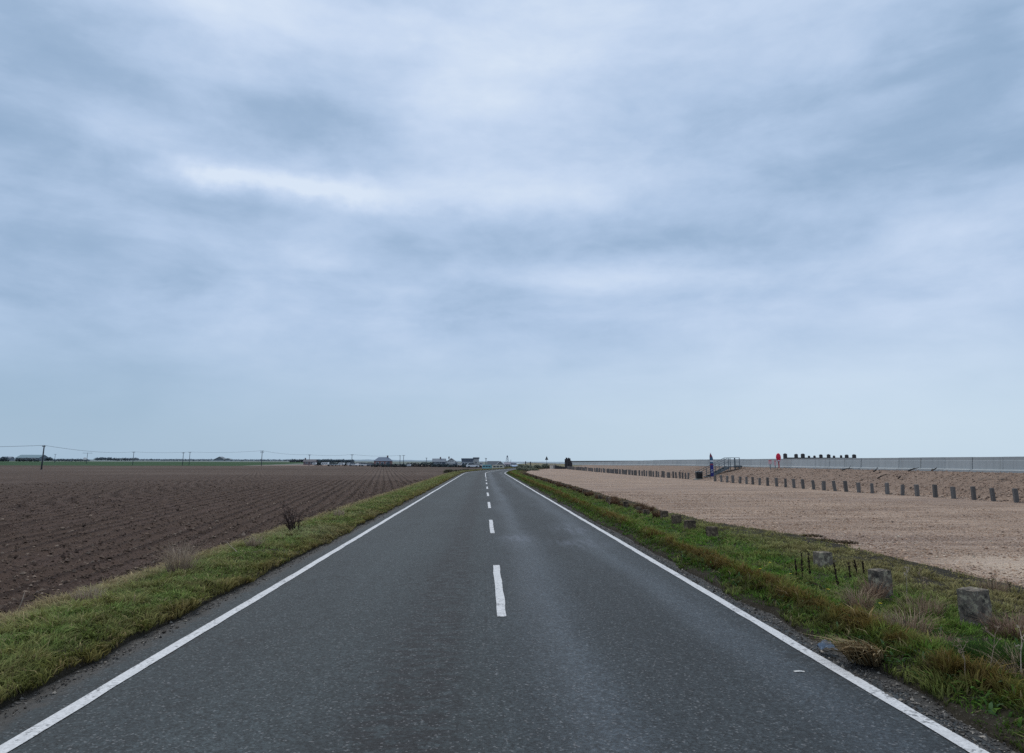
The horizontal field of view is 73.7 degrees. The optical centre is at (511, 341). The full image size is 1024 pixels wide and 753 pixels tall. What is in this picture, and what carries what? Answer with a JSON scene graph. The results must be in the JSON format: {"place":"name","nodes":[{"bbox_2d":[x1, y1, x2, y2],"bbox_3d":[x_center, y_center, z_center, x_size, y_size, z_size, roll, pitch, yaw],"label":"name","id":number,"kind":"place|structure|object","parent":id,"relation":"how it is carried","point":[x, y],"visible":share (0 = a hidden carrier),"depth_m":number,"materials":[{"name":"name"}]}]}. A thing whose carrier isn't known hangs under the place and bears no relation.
{"place":"outdoors","nodes":[
{"label":"outdoors","id":0,"kind":"place"},
{"bbox_2d":[53,459,195,460],"bbox_3d":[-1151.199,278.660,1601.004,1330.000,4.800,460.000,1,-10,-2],"label":"hills","id":1,"kind":"structure","parent":0,"point":[130,460],"depth_m":1436.68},
{"bbox_2d":[0,461,302,465],"bbox_3d":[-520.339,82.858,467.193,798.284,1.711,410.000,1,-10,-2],"label":"green field","id":2,"kind":"structure","parent":0,"point":[139,463],"depth_m":419.18,"materials":[{"name":"plant"}]},
{"bbox_2d":[0,456,9,460],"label":"tree belt","id":3,"kind":"object","parent":2,"relation":"on","point":[4,459],"visible":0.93,"depth_m":660.51,"materials":[{"name":"green plant"}]},
{"bbox_2d":[14,457,40,461],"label":"tree belt","id":4,"kind":"object","parent":2,"relation":"on","point":[28,459],"visible":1,"depth_m":651.27,"materials":[{"name":"green plant"}]},
{"bbox_2d":[44,457,52,460],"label":"tree belt","id":5,"kind":"object","parent":2,"relation":"on","point":[48,459],"visible":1,"depth_m":662.16,"materials":[{"name":"green plant"}]},
{"bbox_2d":[213,457,225,460],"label":"barn","id":6,"kind":"structure","parent":2,"relation":"on","point":[219,459],"depth_m":620.65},
{"bbox_2d":[0,465,481,614],"bbox_3d":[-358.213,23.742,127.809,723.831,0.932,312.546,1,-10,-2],"label":"field","id":7,"kind":"structure","parent":0,"point":[15,475],"depth_m":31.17,"materials":[{"name":"soil"}]},
{"bbox_2d":[40,445,45,469],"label":"telegraph pole","id":8,"kind":"object","parent":7,"relation":"on","point":[44,446],"visible":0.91,"depth_m":152.58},
{"bbox_2d":[371,463,392,466],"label":"hedge","id":9,"kind":"object","parent":7,"relation":"on","point":[383,465],"visible":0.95,"depth_m":239.13,"materials":[{"name":"green plant"}]},
{"bbox_2d":[374,455,391,466],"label":"bungalow","id":10,"kind":"object","parent":7,"relation":"on","point":[384,460],"visible":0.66,"depth_m":249.58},
{"bbox_2d":[391,463,406,466],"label":"hedge","id":11,"kind":"object","parent":7,"relation":"on","point":[401,464],"visible":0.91,"depth_m":239.44,"materials":[{"name":"green plant"}]},
{"bbox_2d":[406,462,420,466],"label":"hedge","id":12,"kind":"object","parent":7,"relation":"on","point":[415,465],"visible":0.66,"depth_m":244.53,"materials":[{"name":"green plant"}]},
{"bbox_2d":[420,462,434,466],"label":"hedge","id":13,"kind":"object","parent":7,"relation":"on","point":[422,464],"visible":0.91,"depth_m":244.81,"materials":[{"name":"green plant"}]},
{"bbox_2d":[432,457,445,466],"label":"house","id":14,"kind":"structure","parent":7,"relation":"on","point":[438,461],"depth_m":267.01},
{"bbox_2d":[431,463,448,466],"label":"hedge","id":15,"kind":"object","parent":7,"relation":"on","point":[441,465],"visible":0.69,"depth_m":238.06,"materials":[{"name":"green plant"}]},
{"bbox_2d":[446,457,457,464],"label":"house","id":16,"kind":"structure","parent":7,"relation":"on","point":[451,459],"depth_m":279.83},
{"bbox_2d":[443,469,460,472],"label":"bush","id":17,"kind":"object","parent":7,"relation":"on","point":[447,470],"visible":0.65,"depth_m":115.41,"materials":[{"name":"green plant"}]},
{"bbox_2d":[447,464,465,466],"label":"hedge","id":18,"kind":"object","parent":7,"relation":"on","point":[451,465],"visible":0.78,"depth_m":235.40,"materials":[{"name":"green plant"}]},
{"bbox_2d":[461,458,473,463],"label":"house","id":19,"kind":"structure","parent":7,"relation":"on","point":[467,460],"depth_m":257.54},
{"bbox_2d":[466,463,478,467],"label":"parked car","id":20,"kind":"object","parent":7,"relation":"on","point":[468,465],"visible":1,"depth_m":213.39,"materials":[{"name":"white metal"}]},
{"bbox_2d":[473,457,478,464],"bbox_3d":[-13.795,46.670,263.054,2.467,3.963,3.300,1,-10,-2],"label":"house","id":21,"kind":"structure","parent":7,"relation":"on","point":[476,461],"depth_m":261.68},
{"bbox_2d":[482,465,491,468],"bbox_3d":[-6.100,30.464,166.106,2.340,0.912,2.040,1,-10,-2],"label":"cabin","id":22,"kind":"object","parent":7,"relation":"on","point":[486,466],"visible":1,"depth_m":165.11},
{"bbox_2d":[487,461,498,465],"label":"bungalow","id":23,"kind":"object","parent":7,"relation":"on","point":[491,463],"visible":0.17,"depth_m":212.44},
{"bbox_2d":[492,465,503,468],"bbox_3d":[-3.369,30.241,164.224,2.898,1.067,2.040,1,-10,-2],"label":"caravan","id":24,"kind":"object","parent":7,"relation":"on","point":[497,466],"visible":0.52,"depth_m":163.28,"materials":[{"name":"white plastic"}]},
{"bbox_2d":[0,467,514,708],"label":"verge","id":25,"kind":"structure","parent":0,"point":[56,677],"depth_m":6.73,"materials":[{"name":"plant"}]},
{"bbox_2d":[64,584,108,600],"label":"grass tuft","id":26,"kind":"object","parent":25,"relation":"on","point":[95,592],"visible":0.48,"depth_m":8.23,"materials":[{"name":"plant"}]},
{"bbox_2d":[148,534,218,572],"bbox_3d":[-4.953,3.175,10.169,1.054,0.584,1.110,1,-10,-2],"label":"grass tuft","id":27,"kind":"object","parent":25,"relation":"on","point":[172,561],"visible":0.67,"depth_m":10.10,"materials":[{"name":"plant"}]},
{"bbox_2d":[243,534,267,547],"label":"grass tuft","id":28,"kind":"object","parent":25,"relation":"on","point":[252,542],"visible":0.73,"depth_m":13.23,"materials":[{"name":"plant"}]},
{"bbox_2d":[274,501,303,529],"bbox_3d":[-5.236,4.102,16.076,0.787,0.850,0.797,1,-10,-2],"label":"bare shrub","id":29,"kind":"object","parent":25,"relation":"on","point":[291,523],"visible":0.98,"depth_m":16.06,"materials":[{"name":"plant"}]},
{"bbox_2d":[332,509,344,515],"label":"grass tuft","id":30,"kind":"object","parent":25,"relation":"on","point":[339,512],"visible":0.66,"depth_m":20.42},
{"bbox_2d":[35,461,486,465],"bbox_3d":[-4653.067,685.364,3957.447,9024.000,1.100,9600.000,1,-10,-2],"label":"ground","id":31,"kind":"structure","parent":0,"point":[405,462],"depth_m":973.46,"materials":[{"name":"plant"}]},
{"bbox_2d":[15,455,46,460],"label":"barn","id":32,"kind":"structure","parent":31,"relation":"on","point":[32,456],"depth_m":675.33,"materials":[{"name":"metal"}]},
{"bbox_2d":[52,458,89,461],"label":"tree belt","id":33,"kind":"object","parent":31,"relation":"on","point":[70,460],"visible":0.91,"depth_m":767.16,"materials":[{"name":"green plant"}]},
{"bbox_2d":[94,457,111,460],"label":"tree belt","id":34,"kind":"object","parent":31,"relation":"on","point":[103,458],"visible":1,"depth_m":866.02,"materials":[{"name":"green plant"}]},
{"bbox_2d":[111,457,138,460],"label":"tree belt","id":35,"kind":"object","parent":31,"relation":"on","point":[119,459],"visible":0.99,"depth_m":866.75,"materials":[{"name":"green plant"}]},
{"bbox_2d":[139,459,212,460],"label":"tree belt","id":36,"kind":"object","parent":31,"relation":"on","point":[176,459],"visible":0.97,"depth_m":1060.38,"materials":[{"name":"green plant"}]},
{"bbox_2d":[234,459,289,460],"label":"tree belt","id":37,"kind":"object","parent":31,"relation":"on","point":[260,460],"visible":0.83,"depth_m":1162.41,"materials":[{"name":"green plant"}]},
{"bbox_2d":[289,459,303,461],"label":"tree belt","id":38,"kind":"object","parent":31,"relation":"on","point":[295,460],"visible":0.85,"depth_m":680.77,"materials":[{"name":"green plant"}]},
{"bbox_2d":[317,459,333,461],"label":"tree belt","id":39,"kind":"object","parent":31,"relation":"on","point":[318,460],"visible":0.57,"depth_m":681.85,"materials":[{"name":"green plant"}]},
{"bbox_2d":[341,459,354,462],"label":"tree belt","id":40,"kind":"object","parent":31,"relation":"on","point":[348,460],"visible":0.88,"depth_m":682.78,"materials":[{"name":"green plant"}]},
{"bbox_2d":[89,459,486,461],"bbox_3d":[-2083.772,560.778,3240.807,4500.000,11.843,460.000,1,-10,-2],"label":"hills","id":41,"kind":"structure","parent":0,"point":[358,460],"depth_m":3124.93,"materials":[{"name":"plant"}]},
{"bbox_2d":[255,465,482,465],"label":"stubble field","id":42,"kind":"structure","parent":0,"point":[306,465],"depth_m":334.69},
{"bbox_2d":[303,458,317,464],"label":"house","id":43,"kind":"structure","parent":42,"relation":"on","point":[308,461],"depth_m":292.21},
{"bbox_2d":[0,468,1016,752],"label":"road","id":44,"kind":"structure","parent":0,"point":[488,612],"depth_m":5.85,"materials":[{"name":"asphalt"}]},
{"bbox_2d":[0,487,1021,752],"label":"road grit","id":45,"kind":"object","parent":44,"relation":"on","point":[944,715],"visible":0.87,"depth_m":6.04,"materials":[{"name":"gravel"}]},
{"bbox_2d":[817,640,837,649],"bbox_3d":[2.911,2.803,6.329,0.166,0.074,0.118,1,-10,-2],"label":"plastic wrapper","id":46,"kind":"object","parent":44,"relation":"on","point":[821,644],"visible":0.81,"depth_m":6.30,"materials":[{"name":"plastic"}]},
{"bbox_2d":[0,0,1023,461],"label":"sky","id":47,"kind":"structure","parent":0,"point":[488,230],"materials":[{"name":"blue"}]},
{"bbox_2d":[502,462,564,463],"bbox_3d":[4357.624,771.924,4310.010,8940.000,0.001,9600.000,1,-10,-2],"label":"sea","id":48,"kind":"structure","parent":0,"point":[538,462],"depth_m":2504.26,"materials":[{"name":"grey liquid"}]},
{"bbox_2d":[517,463,581,466],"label":"scrubland","id":49,"kind":"structure","parent":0,"point":[540,464],"depth_m":264.05,"materials":[{"name":"plant"}]},
{"bbox_2d":[507,465,1023,752],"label":"verge","id":50,"kind":"structure","parent":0,"point":[958,712],"depth_m":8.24,"materials":[{"name":"plant"}]},
{"bbox_2d":[516,466,529,470],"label":"bush","id":51,"kind":"object","parent":50,"relation":"on","point":[525,468],"visible":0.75,"depth_m":125.83,"materials":[{"name":"green plant"}]},
{"bbox_2d":[541,464,549,468],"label":"scrub bush","id":52,"kind":"object","parent":50,"relation":"on","point":[546,466],"visible":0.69,"depth_m":167.49,"materials":[{"name":"green plant"}]},
{"bbox_2d":[584,491,593,495],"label":"grass tussock","id":53,"kind":"object","parent":50,"relation":"on","point":[588,493],"depth_m":33.28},
{"bbox_2d":[607,499,619,504],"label":"grass tussock","id":54,"kind":"object","parent":50,"relation":"on","point":[611,501],"depth_m":26.51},
{"bbox_2d":[623,501,627,507],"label":"concrete post","id":55,"kind":"object","parent":50,"relation":"on","point":[625,503],"visible":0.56,"depth_m":25.03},
{"bbox_2d":[633,502,646,507],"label":"grass tussock","id":56,"kind":"object","parent":50,"relation":"on","point":[640,504],"depth_m":24.04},
{"bbox_2d":[642,509,649,514],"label":"concrete post","id":57,"kind":"object","parent":50,"relation":"on","point":[644,511],"visible":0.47,"depth_m":21.69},
{"bbox_2d":[639,505,654,511],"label":"grass tussock","id":58,"kind":"object","parent":50,"relation":"on","point":[647,508],"depth_m":22.97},
{"bbox_2d":[651,509,666,517],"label":"grass tussock","id":59,"kind":"object","parent":50,"relation":"on","point":[655,514],"depth_m":20.59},
{"bbox_2d":[660,510,667,518],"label":"concrete post","id":60,"kind":"object","parent":50,"relation":"on","point":[664,513],"visible":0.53,"depth_m":20.04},
{"bbox_2d":[671,515,681,523],"bbox_3d":[4.468,4.899,18.530,0.219,0.385,0.206,2,-11,-16],"label":"concrete post","id":61,"kind":"object","parent":50,"relation":"on","point":[675,519],"visible":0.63,"depth_m":18.46,"materials":[{"name":"concrete"}]},
{"bbox_2d":[684,520,695,530],"bbox_3d":[4.397,4.603,16.852,0.240,0.387,0.225,2,-12,-10],"label":"concrete post","id":62,"kind":"object","parent":50,"relation":"on","point":[688,524],"visible":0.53,"depth_m":16.78,"materials":[{"name":"concrete"}]},
{"bbox_2d":[706,526,717,537],"bbox_3d":[4.449,4.309,15.178,0.223,0.389,0.206,1,-12,-7],"label":"concrete post","id":63,"kind":"object","parent":50,"relation":"on","point":[712,531],"visible":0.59,"depth_m":15.11,"materials":[{"name":"concrete"}]},
{"bbox_2d":[541,488,1023,726],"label":"ground weeds","id":64,"kind":"object","parent":50,"relation":"on","point":[992,710],"visible":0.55,"depth_m":6.59,"materials":[{"name":"green plant"}]},
{"bbox_2d":[794,552,810,578],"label":"dock plant","id":65,"kind":"object","parent":50,"relation":"on","point":[802,564],"visible":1,"depth_m":9.87,"materials":[{"name":"plant"}]},
{"bbox_2d":[813,551,832,568],"bbox_3d":[4.927,3.530,10.807,0.226,0.407,0.207,2,-10,-12],"label":"concrete post","id":66,"kind":"object","parent":50,"relation":"on","point":[822,558],"visible":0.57,"depth_m":10.74,"materials":[{"name":"concrete"}]},
{"bbox_2d":[833,562,838,588],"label":"dock plant","id":67,"kind":"object","parent":50,"relation":"on","point":[836,577],"visible":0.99,"depth_m":9.14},
{"bbox_2d":[803,633,902,666],"bbox_3d":[2.928,2.695,6.013,0.683,0.237,0.826,1,-10,-2],"label":"grass tussock","id":68,"kind":"object","parent":50,"relation":"on","point":[858,652],"depth_m":5.93,"materials":[{"name":"plant"}]},
{"bbox_2d":[816,582,893,610],"bbox_3d":[3.906,2.892,7.762,0.885,0.375,0.990,-9,-13,41],"label":"grass tussock","id":69,"kind":"object","parent":50,"relation":"on","point":[868,601],"depth_m":7.76,"materials":[{"name":"plant"}]},
{"bbox_2d":[854,560,864,572],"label":"dock plant","id":70,"kind":"object","parent":50,"relation":"on","point":[856,567],"visible":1,"depth_m":10.32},
{"bbox_2d":[838,573,908,599],"bbox_3d":[4.506,3.035,8.474,0.913,0.352,0.862,-6,-12,32],"label":"grass tussock","id":71,"kind":"object","parent":50,"relation":"on","point":[878,591],"depth_m":8.41,"materials":[{"name":"plant"}]},
{"bbox_2d":[867,568,893,597],"bbox_3d":[4.636,3.105,8.582,0.212,0.476,0.195,2,-10,-18],"label":"concrete post","id":72,"kind":"object","parent":50,"relation":"on","point":[879,574],"visible":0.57,"depth_m":8.53,"materials":[{"name":"concrete"}]},
{"bbox_2d":[861,602,951,635],"bbox_3d":[3.890,2.760,6.778,0.898,0.272,0.956,-5,-11,26],"label":"grass tussock","id":73,"kind":"object","parent":50,"relation":"on","point":[914,625],"depth_m":6.77,"materials":[{"name":"plant"}]},
{"bbox_2d":[887,590,954,616],"bbox_3d":[4.625,2.938,7.690,0.914,0.269,0.933,1,-10,-2],"label":"grass tussock","id":74,"kind":"object","parent":50,"relation":"on","point":[931,607],"depth_m":7.63,"materials":[{"name":"plant"}]},
{"bbox_2d":[917,626,964,644],"bbox_3d":[3.941,2.707,6.224,0.540,0.186,0.533,10,-14,-43],"label":"grass tussock","id":75,"kind":"object","parent":50,"relation":"on","point":[940,635],"depth_m":6.29,"materials":[{"name":"plant"}]},
{"bbox_2d":[954,638,967,672],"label":"dead stalk","id":76,"kind":"object","parent":50,"relation":"on","point":[960,651],"visible":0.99,"depth_m":5.19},
{"bbox_2d":[956,586,992,625],"bbox_3d":[4.833,2.833,7.119,0.234,0.505,0.222,3,-11,-24],"label":"concrete post","id":77,"kind":"object","parent":50,"relation":"on","point":[970,600],"visible":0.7,"depth_m":7.07,"materials":[{"name":"concrete"}]},
{"bbox_2d":[940,630,1023,671],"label":"grass tussock","id":78,"kind":"object","parent":50,"relation":"on","point":[971,648],"depth_m":5.70,"materials":[{"name":"plant"}]},
{"bbox_2d":[960,605,1023,640],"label":"grass tussock","id":79,"kind":"object","parent":50,"relation":"on","point":[1010,627],"depth_m":6.63,"materials":[{"name":"plant"}]},
{"bbox_2d":[982,625,1001,667],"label":"dead stalk","id":80,"kind":"object","parent":50,"relation":"on","point":[994,640],"visible":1,"depth_m":5.28,"materials":[{"name":"plant"}]},
{"bbox_2d":[972,577,1014,592],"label":"grass tussock","id":81,"kind":"object","parent":50,"relation":"on","point":[990,585],"depth_m":9.14,"materials":[{"name":"plant"}]},
{"bbox_2d":[966,643,1023,680],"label":"grass tussock","id":82,"kind":"object","parent":50,"relation":"on","point":[1015,670],"depth_m":5.39,"materials":[{"name":"plant"}]},
{"bbox_2d":[1014,624,1023,672],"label":"dead stalk","id":83,"kind":"object","parent":50,"relation":"on","point":[1021,637],"visible":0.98,"depth_m":5.25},
{"bbox_2d":[526,465,1023,587],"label":"shingle","id":84,"kind":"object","parent":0,"point":[598,481],"visible":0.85,"depth_m":28.91,"materials":[{"name":"gravel"}]},
{"bbox_2d":[555,465,566,468],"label":"timber fence","id":85,"kind":"object","parent":84,"relation":"on","point":[559,467],"visible":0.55,"depth_m":161.84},
{"bbox_2d":[565,458,571,466],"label":"pile cluster","id":86,"kind":"object","parent":84,"relation":"on","point":[568,462],"visible":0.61,"depth_m":164.02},
{"bbox_2d":[694,471,702,479],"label":"litter bin","id":87,"kind":"object","parent":84,"relation":"on","point":[698,475],"visible":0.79,"depth_m":66.83,"materials":[{"name":"black plastic"}]},
{"bbox_2d":[710,453,713,477],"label":"feather flag","id":88,"kind":"object","parent":84,"relation":"on","point":[711,467],"visible":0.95,"depth_m":65.22,"materials":[{"name":"fabric"}]},
{"bbox_2d":[699,458,741,476],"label":"beach steps","id":89,"kind":"structure","parent":84,"relation":"on","point":[720,470],"depth_m":67.28,"materials":[{"name":"concrete"}]},
{"bbox_2d":[776,453,780,467],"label":"lifebuoy housing","id":90,"kind":"object","parent":84,"relation":"on","point":[778,456],"visible":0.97,"depth_m":61.01,"materials":[{"name":"red plastic"}]},
{"bbox_2d":[571,457,1023,472],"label":"sea wall","id":91,"kind":"structure","parent":84,"relation":"on","point":[988,464],"depth_m":47.18,"materials":[{"name":"concrete"}]},
{"bbox_2d":[800,479,804,488],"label":"timber post","id":92,"kind":"object","parent":84,"relation":"on","point":[802,484],"visible":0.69,"depth_m":45.23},
{"bbox_2d":[594,491,1023,600],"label":"shingle pebbles","id":93,"kind":"object","parent":84,"relation":"on","point":[883,550],"visible":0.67,"depth_m":19.57,"materials":[{"name":"gravel"}]},
{"bbox_2d":[802,534,822,536],"bbox_3d":[7.130,4.609,16.244,0.580,0.058,0.605,10,-14,-44],"label":"weed patch","id":94,"kind":"object","parent":84,"relation":"on","point":[815,535],"visible":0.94,"depth_m":16.23,"materials":[{"name":"green plant"}]},
{"bbox_2d":[811,480,814,489],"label":"timber post","id":95,"kind":"object","parent":84,"relation":"on","point":[813,484],"visible":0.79,"depth_m":43.85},
{"bbox_2d":[822,481,825,489],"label":"timber post","id":96,"kind":"object","parent":84,"relation":"on","point":[823,485],"visible":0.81,"depth_m":42.68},
{"bbox_2d":[812,538,835,541],"bbox_3d":[6.982,4.436,15.273,0.641,0.061,0.572,1,-10,-2],"label":"weed patch","id":97,"kind":"object","parent":84,"relation":"on","point":[824,539],"visible":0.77,"depth_m":15.32,"materials":[{"name":"green plant"}]},
{"bbox_2d":[832,481,836,490],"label":"timber post","id":98,"kind":"object","parent":84,"relation":"on","point":[834,485],"visible":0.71,"depth_m":41.67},
{"bbox_2d":[654,466,1023,502],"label":"bank rubble","id":99,"kind":"object","parent":84,"relation":"on","point":[871,470],"visible":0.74,"depth_m":41.83,"materials":[{"name":"stone"}]},
{"bbox_2d":[843,481,847,491],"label":"timber post","id":100,"kind":"object","parent":84,"relation":"on","point":[845,485],"visible":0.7,"depth_m":40.72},
{"bbox_2d":[833,540,858,543],"bbox_3d":[7.265,4.371,14.893,0.680,0.059,0.577,1,-10,-2],"label":"weed patch","id":101,"kind":"object","parent":84,"relation":"on","point":[846,542],"visible":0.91,"depth_m":14.90,"materials":[{"name":"green plant"}]},
{"bbox_2d":[856,482,860,492],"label":"timber post","id":102,"kind":"object","parent":84,"relation":"on","point":[858,486],"visible":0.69,"depth_m":39.69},
{"bbox_2d":[870,483,873,493],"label":"timber post","id":103,"kind":"object","parent":84,"relation":"on","point":[871,488],"visible":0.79,"depth_m":38.66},
{"bbox_2d":[885,483,889,493],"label":"timber post","id":104,"kind":"object","parent":84,"relation":"on","point":[887,488],"visible":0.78,"depth_m":37.56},
{"bbox_2d":[901,485,904,494],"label":"timber post","id":105,"kind":"object","parent":84,"relation":"on","point":[902,489],"visible":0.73,"depth_m":36.51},
{"bbox_2d":[914,484,919,495],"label":"timber post","id":106,"kind":"object","parent":84,"relation":"on","point":[916,489],"visible":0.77,"depth_m":35.51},
{"bbox_2d":[932,484,937,497],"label":"timber post","id":107,"kind":"object","parent":84,"relation":"on","point":[934,490],"visible":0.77,"depth_m":34.36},
{"bbox_2d":[950,486,955,498],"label":"timber post","id":108,"kind":"object","parent":84,"relation":"on","point":[953,492],"visible":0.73,"depth_m":33.29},
{"bbox_2d":[970,486,976,499],"bbox_3d":[21.768,7.212,32.207,0.169,0.756,0.145,1,-11,-4],"label":"timber post","id":109,"kind":"object","parent":84,"relation":"on","point":[973,492],"visible":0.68,"depth_m":32.17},
{"bbox_2d":[989,488,995,500],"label":"timber post","id":110,"kind":"object","parent":84,"relation":"on","point":[992,494],"visible":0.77,"depth_m":31.16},
{"bbox_2d":[1012,488,1019,502],"bbox_3d":[22.186,6.843,30.064,0.181,0.743,0.155,-2,-11,9],"label":"timber post","id":111,"kind":"object","parent":84,"relation":"on","point":[1015,495],"visible":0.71,"depth_m":30.03,"materials":[{"name":"wood"}]},
{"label":"beach","id":112,"kind":"structure","parent":0,"visible":0},
{"bbox_2d":[783,453,855,458],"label":"timber groyne","id":113,"kind":"object","parent":112,"relation":"on","point":[814,456],"visible":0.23,"depth_m":76.27,"materials":[{"name":"wood"}]}
]}

